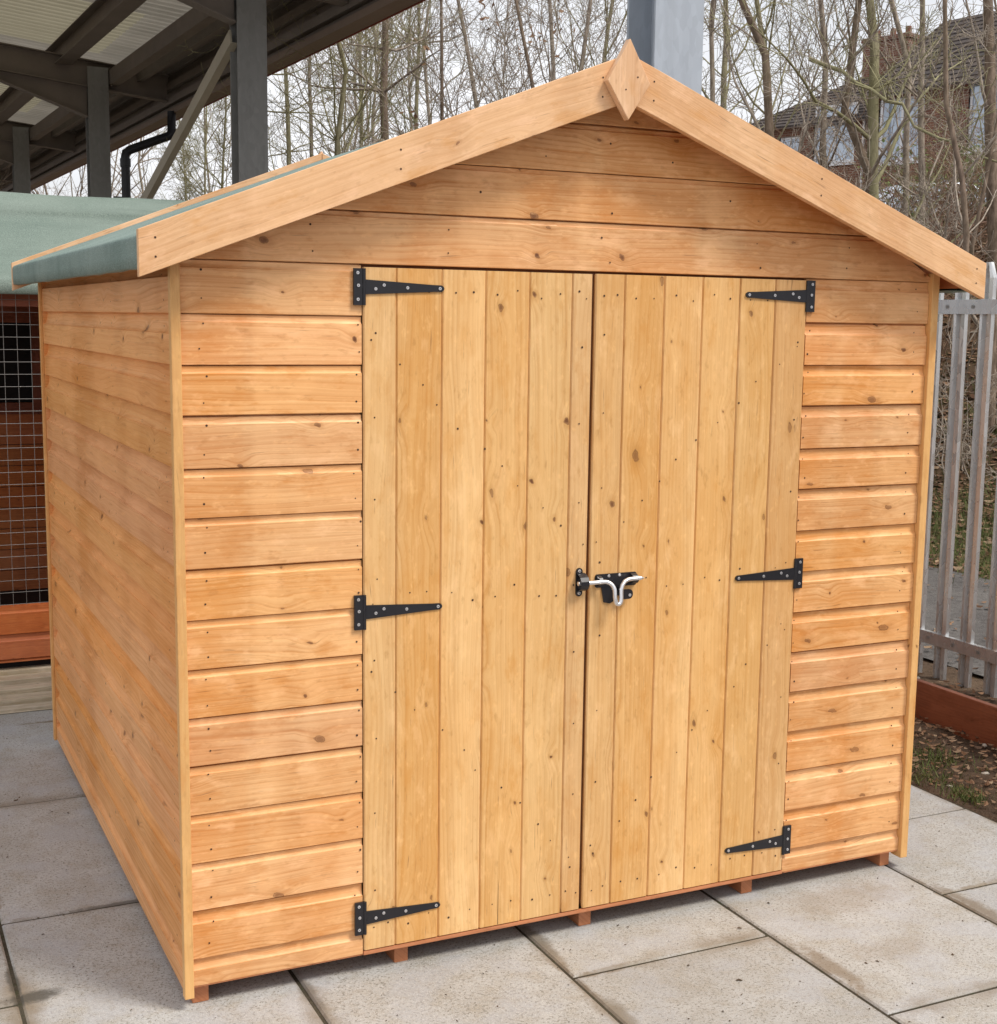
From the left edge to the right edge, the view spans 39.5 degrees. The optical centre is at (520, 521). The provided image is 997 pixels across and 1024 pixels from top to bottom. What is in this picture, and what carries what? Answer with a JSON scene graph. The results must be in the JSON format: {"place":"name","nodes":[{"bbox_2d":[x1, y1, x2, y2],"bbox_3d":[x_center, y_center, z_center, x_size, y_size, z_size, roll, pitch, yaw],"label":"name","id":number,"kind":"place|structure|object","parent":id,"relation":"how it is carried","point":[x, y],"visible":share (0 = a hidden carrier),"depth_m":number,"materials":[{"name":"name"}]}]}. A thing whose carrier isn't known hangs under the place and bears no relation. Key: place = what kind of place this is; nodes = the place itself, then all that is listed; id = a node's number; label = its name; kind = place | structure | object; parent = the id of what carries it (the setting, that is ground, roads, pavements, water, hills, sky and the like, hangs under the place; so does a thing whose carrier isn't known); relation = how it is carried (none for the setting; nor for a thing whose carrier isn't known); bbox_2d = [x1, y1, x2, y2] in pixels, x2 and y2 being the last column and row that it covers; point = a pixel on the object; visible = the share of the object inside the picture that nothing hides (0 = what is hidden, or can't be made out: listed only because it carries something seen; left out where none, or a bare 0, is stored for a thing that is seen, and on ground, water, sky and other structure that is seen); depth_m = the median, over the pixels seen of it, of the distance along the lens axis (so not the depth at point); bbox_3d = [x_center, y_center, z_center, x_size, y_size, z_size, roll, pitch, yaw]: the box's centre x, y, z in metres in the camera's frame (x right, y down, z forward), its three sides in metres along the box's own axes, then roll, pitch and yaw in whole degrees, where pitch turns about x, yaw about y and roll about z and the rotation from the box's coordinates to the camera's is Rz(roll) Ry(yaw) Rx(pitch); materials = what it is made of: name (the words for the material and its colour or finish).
{"place":"outdoors","nodes":[
{"label":"outdoors","id":0,"kind":"place"},
{"bbox_2d":[0,709,996,1023],"bbox_3d":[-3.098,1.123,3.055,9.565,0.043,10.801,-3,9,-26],"label":"paving","id":1,"kind":"structure","parent":0,"point":[850,919],"depth_m":3.49,"materials":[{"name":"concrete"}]},
{"bbox_2d":[0,664,55,713],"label":"decking","id":2,"kind":"object","parent":1,"relation":"on","point":[25,688],"depth_m":5.77,"materials":[{"name":"beige wood"}]},
{"bbox_2d":[0,191,184,667],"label":"wooden aviary","id":3,"kind":"object","parent":2,"relation":"on","point":[32,224],"visible":0.14,"depth_m":6.91,"materials":[{"name":"wood"}]},
{"bbox_2d":[0,733,988,1023],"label":"ground debris","id":4,"kind":"object","parent":1,"relation":"on","point":[570,949],"visible":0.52,"depth_m":3.47,"materials":[{"name":"brown plant"}]},
{"bbox_2d":[11,39,985,1002],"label":"garden shed","id":5,"kind":"structure","parent":1,"relation":"on","point":[505,513],"depth_m":3.42,"materials":[{"name":"brown wood"}]},
{"bbox_2d":[353,267,591,949],"bbox_3d":[-0.107,0.220,3.351,0.613,1.626,0.043,-3,9,-26],"label":"door","id":6,"kind":"structure","parent":5,"relation":"in","point":[469,611],"depth_m":3.35,"materials":[{"name":"brown wood"}]},
{"bbox_2d":[577,274,815,907],"bbox_3d":[0.456,0.190,3.616,0.702,1.627,0.054,-3,9,-26],"label":"door","id":7,"kind":"structure","parent":5,"relation":"in","point":[694,571],"depth_m":3.62,"materials":[{"name":"brown wood"}]},
{"bbox_2d":[31,0,996,199],"label":"sky","id":8,"kind":"structure","parent":0,"point":[455,70],"materials":[{"name":"white"}]},
{"bbox_2d":[879,185,985,212],"bbox_3d":[8.672,-6.558,30.030,4.100,1.457,1.770,-1,8,-10],"label":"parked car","id":9,"kind":"object","parent":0,"point":[880,195],"depth_m":29.21,"materials":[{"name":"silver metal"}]},
{"bbox_2d":[911,661,996,821],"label":"soil strip","id":10,"kind":"object","parent":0,"point":[989,810],"visible":0.02,"depth_m":5.10,"materials":[{"name":"brown soil"}]},
{"bbox_2d":[626,0,703,94],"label":"steel column","id":11,"kind":"structure","parent":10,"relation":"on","point":[665,37],"depth_m":6.23,"materials":[{"name":"grey metal"}]},
{"bbox_2d":[917,676,989,786],"bbox_3d":[1.597,0.794,5.629,0.976,0.021,3.578,-3,9,-26],"label":"loose stone","id":12,"kind":"object","parent":10,"relation":"on","point":[984,745],"visible":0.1,"depth_m":5.08,"materials":[{"name":"grey stone"}]},
{"bbox_2d":[911,673,996,808],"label":"leaf litter","id":13,"kind":"object","parent":10,"relation":"on","point":[971,781],"visible":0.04,"depth_m":5.13,"materials":[{"name":"brown plant"}]},
{"bbox_2d":[911,733,996,808],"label":"grass tuft","id":14,"kind":"object","parent":10,"relation":"on","point":[964,797],"visible":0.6,"depth_m":4.88,"materials":[{"name":"green plant"}]},
{"bbox_2d":[915,678,996,747],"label":"edging board","id":15,"kind":"object","parent":10,"relation":"on","point":[970,716],"depth_m":5.42,"materials":[{"name":"brown wood"}]},
{"bbox_2d":[917,262,996,697],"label":"palisade fence","id":16,"kind":"object","parent":10,"relation":"on","point":[961,306],"visible":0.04,"depth_m":6.06,"materials":[{"name":"metal"}]},
{"bbox_2d":[923,567,989,675],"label":"path","id":17,"kind":"structure","parent":0,"point":[956,612],"depth_m":7.66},
{"bbox_2d":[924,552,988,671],"bbox_3d":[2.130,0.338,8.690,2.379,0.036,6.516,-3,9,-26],"label":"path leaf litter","id":18,"kind":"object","parent":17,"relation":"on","point":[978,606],"visible":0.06,"depth_m":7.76,"materials":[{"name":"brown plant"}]},
{"bbox_2d":[920,210,996,750],"bbox_3d":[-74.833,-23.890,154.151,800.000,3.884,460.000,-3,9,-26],"label":"ground","id":19,"kind":"structure","parent":0,"point":[991,453],"depth_m":12.42,"materials":[{"name":"soil"}]},
{"bbox_2d":[31,171,137,196],"bbox_3d":[-10.891,-7.265,34.137,4.136,7.446,3.268,7,10,36],"label":"bare tree","id":20,"kind":"object","parent":19,"relation":"on","point":[71,187],"visible":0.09,"depth_m":33.98,"materials":[{"name":"brown plant"}]},
{"bbox_2d":[118,101,231,199],"bbox_3d":[-5.693,-5.602,24.013,3.338,7.141,3.434,-1,8,-12],"label":"bare tree","id":21,"kind":"object","parent":19,"relation":"on","point":[184,187],"visible":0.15,"depth_m":24.00,"materials":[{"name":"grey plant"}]},
{"bbox_2d":[142,97,268,199],"bbox_3d":[-4.512,-5.131,21.607,3.450,7.010,3.342,-3,9,-26],"label":"bare tree","id":22,"kind":"object","parent":19,"relation":"on","point":[204,162],"visible":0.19,"depth_m":22.00,"materials":[{"name":"brown plant"}]},
{"bbox_2d":[136,76,296,200],"bbox_3d":[-4.458,-4.904,19.686,2.970,7.162,2.505,-3,9,-26],"label":"bare tree","id":23,"kind":"object","parent":19,"relation":"on","point":[210,172],"visible":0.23,"depth_m":20.00,"materials":[{"name":"brown plant"}]},
{"bbox_2d":[0,0,585,200],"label":"distant wood","id":24,"kind":"object","parent":19,"relation":"on","point":[143,155],"visible":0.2,"depth_m":29.73,"materials":[{"name":"brown plant"}]},
{"bbox_2d":[154,12,432,170],"bbox_3d":[-2.539,-6.975,19.189,4.368,11.092,4.123,2,8,10],"label":"bare tree","id":25,"kind":"object","parent":19,"relation":"on","point":[310,111],"visible":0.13,"depth_m":18.99,"materials":[{"name":"brown plant"}]},
{"bbox_2d":[204,53,391,182],"bbox_3d":[-3.277,-5.560,17.749,3.956,9.016,3.828,-3,9,-26],"label":"bare tree","id":26,"kind":"object","parent":19,"relation":"on","point":[288,145],"visible":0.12,"depth_m":18.01,"materials":[{"name":"brown plant"}]},
{"bbox_2d":[178,0,438,188],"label":"bare tree","id":27,"kind":"object","parent":19,"relation":"on","point":[337,135],"visible":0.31,"depth_m":13.89,"materials":[{"name":"brown plant"}]},
{"bbox_2d":[149,2,519,191],"bbox_3d":[-1.861,-5.635,17.413,4.459,8.993,4.019,6,10,32],"label":"bare tree","id":28,"kind":"object","parent":19,"relation":"on","point":[359,97],"visible":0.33,"depth_m":16.98,"materials":[{"name":"brown plant"}]},
{"bbox_2d":[281,9,490,152],"bbox_3d":[-1.388,-5.396,14.934,3.391,9.499,3.354,-3,9,-26],"label":"bare tree","id":29,"kind":"object","parent":19,"relation":"on","point":[384,111],"visible":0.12,"depth_m":14.97,"materials":[{"name":"brown plant"}]},
{"bbox_2d":[283,0,525,138],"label":"bare tree","id":30,"kind":"object","parent":19,"relation":"on","point":[416,98],"visible":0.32,"depth_m":17.67,"materials":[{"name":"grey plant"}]},
{"bbox_2d":[341,0,544,152],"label":"bare tree","id":31,"kind":"object","parent":19,"relation":"on","point":[441,97],"visible":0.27,"depth_m":13.87,"materials":[{"name":"brown plant"}]},
{"bbox_2d":[352,0,584,117],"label":"bare tree","id":32,"kind":"object","parent":19,"relation":"on","point":[475,104],"visible":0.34,"depth_m":16.80,"materials":[{"name":"brown plant"}]},
{"bbox_2d":[347,0,714,149],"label":"bare tree","id":33,"kind":"object","parent":19,"relation":"on","point":[528,65],"visible":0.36,"depth_m":12.45,"materials":[{"name":"brown plant"}]},
{"bbox_2d":[487,0,626,99],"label":"bare tree","id":34,"kind":"object","parent":19,"relation":"on","point":[606,46],"visible":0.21,"depth_m":19.54,"materials":[{"name":"brown plant"}]},
{"bbox_2d":[436,0,749,102],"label":"bare tree","id":35,"kind":"object","parent":19,"relation":"on","point":[553,72],"visible":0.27,"depth_m":17.71,"materials":[{"name":"brown plant"}]},
{"bbox_2d":[478,0,736,102],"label":"bare tree","id":36,"kind":"object","parent":19,"relation":"on","point":[583,52],"visible":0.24,"depth_m":14.04,"materials":[{"name":"brown plant"}]},
{"bbox_2d":[574,0,844,170],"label":"bare tree","id":37,"kind":"object","parent":19,"relation":"on","point":[711,52],"visible":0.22,"depth_m":13.95,"materials":[{"name":"brown plant"}]},
{"bbox_2d":[582,0,841,111],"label":"bare tree","id":38,"kind":"object","parent":19,"relation":"on","point":[725,70],"visible":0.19,"depth_m":16.98,"materials":[{"name":"brown plant"}]},
{"bbox_2d":[578,0,952,167],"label":"bare tree","id":39,"kind":"object","parent":19,"relation":"on","point":[823,123],"visible":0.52,"depth_m":14.99,"materials":[{"name":"brown plant"}]},
{"bbox_2d":[703,0,867,140],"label":"bare tree","id":40,"kind":"object","parent":19,"relation":"on","point":[764,31],"visible":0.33,"depth_m":15.97,"materials":[{"name":"brown plant"}]},
{"bbox_2d":[751,26,918,190],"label":"brick house","id":41,"kind":"structure","parent":19,"relation":"on","point":[780,124],"depth_m":47.62,"materials":[{"name":"brick"}]},
{"bbox_2d":[781,136,799,149],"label":"window","id":42,"kind":"structure","parent":41,"relation":"in","point":[787,139],"depth_m":47.86,"materials":[{"name":"white glass"}]},
{"bbox_2d":[814,102,858,165],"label":"window","id":43,"kind":"structure","parent":41,"relation":"in","point":[840,145],"depth_m":46.50,"materials":[{"name":"white glass"}]},
{"bbox_2d":[704,0,968,220],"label":"bare tree","id":44,"kind":"object","parent":19,"relation":"on","point":[756,37],"visible":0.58,"depth_m":11.96,"materials":[{"name":"brown plant"}]},
{"bbox_2d":[703,0,996,298],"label":"bare tree","id":45,"kind":"object","parent":19,"relation":"on","point":[874,89],"visible":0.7,"depth_m":11.96,"materials":[{"name":"brown plant"}]},
{"bbox_2d":[741,0,996,209],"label":"bare tree","id":46,"kind":"object","parent":19,"relation":"on","point":[857,144],"visible":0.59,"depth_m":11.72,"materials":[{"name":"brown plant"}]},
{"bbox_2d":[773,122,986,249],"bbox_3d":[3.336,-3.129,14.815,3.532,2.444,3.090,-3,9,-26],"label":"bramble bush","id":47,"kind":"object","parent":19,"relation":"on","point":[888,190],"visible":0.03,"depth_m":14.66,"materials":[{"name":"brown plant"}]},
{"bbox_2d":[770,0,996,215],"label":"bare tree","id":48,"kind":"object","parent":19,"relation":"on","point":[905,138],"visible":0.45,"depth_m":13.99,"materials":[{"name":"brown plant"}]},
{"bbox_2d":[786,0,986,247],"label":"bare tree","id":49,"kind":"object","parent":19,"relation":"on","point":[921,139],"visible":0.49,"depth_m":12.99,"materials":[{"name":"brown plant"}]},
{"bbox_2d":[794,36,996,255],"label":"bramble bush","id":50,"kind":"object","parent":19,"relation":"on","point":[934,182],"visible":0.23,"depth_m":14.66,"materials":[{"name":"brown plant"}]},
{"bbox_2d":[846,106,986,216],"bbox_3d":[5.234,-4.195,16.924,3.478,1.666,3.612,-7,12,-44],"label":"leafy shrub","id":51,"kind":"object","parent":19,"relation":"on","point":[883,140],"visible":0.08,"depth_m":16.70,"materials":[{"name":"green plant"}]},
{"bbox_2d":[857,11,996,190],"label":"brick house","id":52,"kind":"structure","parent":19,"relation":"on","point":[969,100],"depth_m":43.50,"materials":[{"name":"brick"}]},
{"bbox_2d":[878,95,924,164],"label":"window","id":53,"kind":"structure","parent":52,"relation":"in","point":[886,114],"depth_m":44.07,"materials":[{"name":"white glass"}]},
{"bbox_2d":[964,82,996,153],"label":"window","id":54,"kind":"structure","parent":52,"relation":"in","point":[976,88],"depth_m":41.58,"materials":[{"name":"white glass"}]},
{"bbox_2d":[867,0,996,530],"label":"bare tree","id":55,"kind":"object","parent":19,"relation":"on","point":[964,219],"visible":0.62,"depth_m":9.99,"materials":[{"name":"brown plant"}]},
{"bbox_2d":[882,109,985,210],"bbox_3d":[5.495,-4.070,15.920,2.900,1.337,2.848,-3,9,-26],"label":"leafy shrub","id":56,"kind":"object","parent":19,"relation":"on","point":[967,160],"visible":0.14,"depth_m":15.89,"materials":[{"name":"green plant"}]},
{"bbox_2d":[881,162,987,368],"bbox_3d":[3.691,-2.321,13.632,3.396,2.413,3.470,2,8,6],"label":"bramble bush","id":57,"kind":"object","parent":19,"relation":"on","point":[948,339],"visible":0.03,"depth_m":13.28,"materials":[{"name":"brown plant"}]},
{"bbox_2d":[891,0,996,415],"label":"bare tree","id":58,"kind":"object","parent":19,"relation":"on","point":[979,210],"visible":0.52,"depth_m":10.96,"materials":[{"name":"brown plant"}]},
{"bbox_2d":[903,0,996,433],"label":"bare tree","id":59,"kind":"object","parent":19,"relation":"on","point":[992,176],"visible":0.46,"depth_m":11.96,"materials":[{"name":"brown plant"}]},
{"bbox_2d":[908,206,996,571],"bbox_3d":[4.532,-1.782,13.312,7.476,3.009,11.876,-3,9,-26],"label":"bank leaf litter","id":60,"kind":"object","parent":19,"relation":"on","point":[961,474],"visible":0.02,"depth_m":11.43,"materials":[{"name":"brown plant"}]},
{"bbox_2d":[928,344,996,587],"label":"bank grass","id":61,"kind":"structure","parent":19,"relation":"on","point":[959,563],"depth_m":10.15,"materials":[{"name":"plant"}]},
{"bbox_2d":[934,365,996,485],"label":"bramble bush","id":62,"kind":"object","parent":19,"relation":"on","point":[939,446],"visible":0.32,"depth_m":11.54,"materials":[{"name":"brown plant"}]},
{"label":"concrete apron","id":63,"kind":"structure","parent":0,"visible":0},
{"bbox_2d":[0,0,425,198],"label":"steel canopy","id":64,"kind":"object","parent":63,"relation":"on","point":[91,84],"visible":0.8,"depth_m":16.42,"materials":[{"name":"grey metal"}]}
]}

